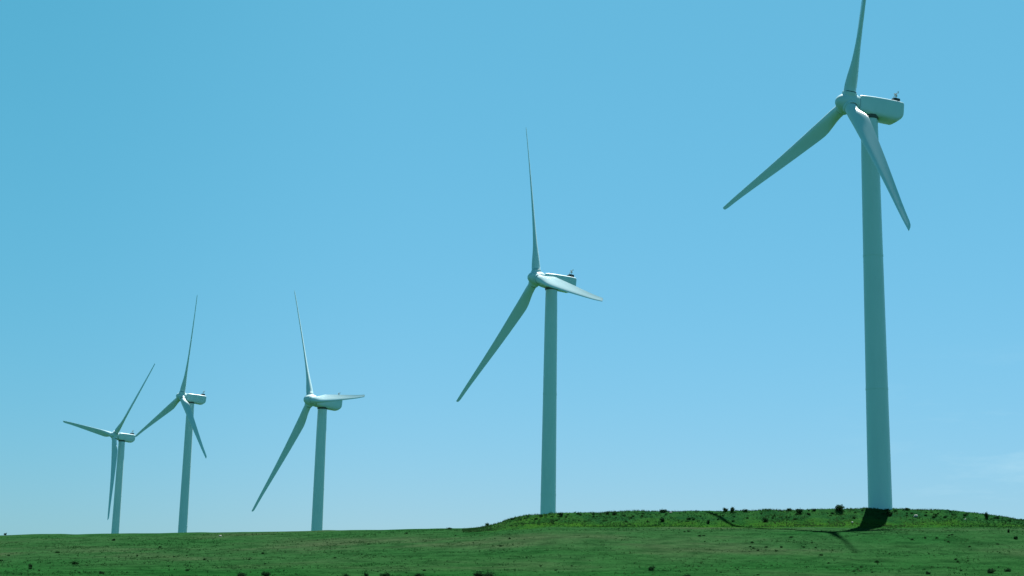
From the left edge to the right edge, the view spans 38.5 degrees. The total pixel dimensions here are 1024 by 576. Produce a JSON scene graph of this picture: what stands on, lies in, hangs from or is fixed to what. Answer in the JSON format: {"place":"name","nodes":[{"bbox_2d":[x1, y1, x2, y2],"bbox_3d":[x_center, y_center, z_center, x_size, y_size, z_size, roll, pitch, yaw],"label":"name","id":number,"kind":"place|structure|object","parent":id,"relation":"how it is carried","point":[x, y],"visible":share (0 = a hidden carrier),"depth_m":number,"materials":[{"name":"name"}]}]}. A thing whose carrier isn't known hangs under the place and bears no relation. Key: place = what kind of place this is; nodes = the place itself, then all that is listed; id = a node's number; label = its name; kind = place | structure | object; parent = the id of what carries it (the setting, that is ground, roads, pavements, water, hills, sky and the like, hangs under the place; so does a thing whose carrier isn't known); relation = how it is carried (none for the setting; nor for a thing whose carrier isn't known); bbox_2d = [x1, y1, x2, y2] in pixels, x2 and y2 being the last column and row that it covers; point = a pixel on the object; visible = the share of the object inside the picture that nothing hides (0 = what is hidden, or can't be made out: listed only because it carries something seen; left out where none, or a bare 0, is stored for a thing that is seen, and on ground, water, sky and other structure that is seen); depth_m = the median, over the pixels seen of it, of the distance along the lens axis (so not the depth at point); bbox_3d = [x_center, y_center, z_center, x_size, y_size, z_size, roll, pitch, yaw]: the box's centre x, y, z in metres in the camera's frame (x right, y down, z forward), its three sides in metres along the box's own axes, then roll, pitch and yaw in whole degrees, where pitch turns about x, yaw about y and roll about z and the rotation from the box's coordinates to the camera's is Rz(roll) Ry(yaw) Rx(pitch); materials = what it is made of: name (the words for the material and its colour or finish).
{"place":"outdoors","nodes":[
{"label":"outdoors","id":0,"kind":"place"},
{"bbox_2d":[0,507,1023,575],"bbox_3d":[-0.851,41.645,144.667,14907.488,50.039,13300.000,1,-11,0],"label":"hillside","id":1,"kind":"structure","parent":0,"point":[665,543],"depth_m":162.81,"materials":[{"name":"green plant"}]},
{"bbox_2d":[63,364,154,533],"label":"wind turbine","id":2,"kind":"object","parent":1,"relation":"on","point":[121,438],"visible":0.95,"depth_m":620.00,"materials":[{"name":"paint"}]},
{"bbox_2d":[135,298,206,532],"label":"wind turbine","id":3,"kind":"object","parent":1,"relation":"on","point":[188,401],"visible":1,"depth_m":547.26,"materials":[{"name":"paint"}]},
{"bbox_2d":[261,571,270,575],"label":"leafy shrub","id":4,"kind":"object","parent":1,"relation":"on","point":[266,573],"visible":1,"depth_m":120.58,"materials":[{"name":"green plant"}]},
{"bbox_2d":[252,290,364,530],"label":"wind turbine","id":5,"kind":"object","parent":1,"relation":"on","point":[323,404],"visible":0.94,"depth_m":419.50,"materials":[{"name":"paint"}]},
{"bbox_2d":[379,572,391,575],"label":"leafy shrub","id":6,"kind":"object","parent":1,"relation":"on","point":[386,574],"visible":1,"depth_m":118.19,"materials":[{"name":"green plant"}]},
{"bbox_2d":[474,571,484,575],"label":"leafy shrub","id":7,"kind":"object","parent":1,"relation":"on","point":[476,573],"visible":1,"depth_m":118.98,"materials":[{"name":"green plant"}]},
{"bbox_2d":[457,129,602,513],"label":"wind turbine","id":8,"kind":"object","parent":1,"relation":"on","point":[552,284],"visible":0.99,"depth_m":326.28,"materials":[{"name":"paint"}]},
{"bbox_2d":[723,0,910,509],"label":"wind turbine","id":9,"kind":"object","parent":1,"relation":"on","point":[866,115],"visible":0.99,"depth_m":228.32,"materials":[{"name":"paint"}]},
{"bbox_2d":[835,504,844,509],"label":"shrub","id":10,"kind":"object","parent":1,"relation":"on","point":[839,507],"visible":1,"depth_m":217.78,"materials":[{"name":"green plant"}]},
{"bbox_2d":[0,0,1023,534],"label":"sky","id":11,"kind":"structure","parent":0,"point":[366,160],"materials":[{"name":"blue"}]}
]}

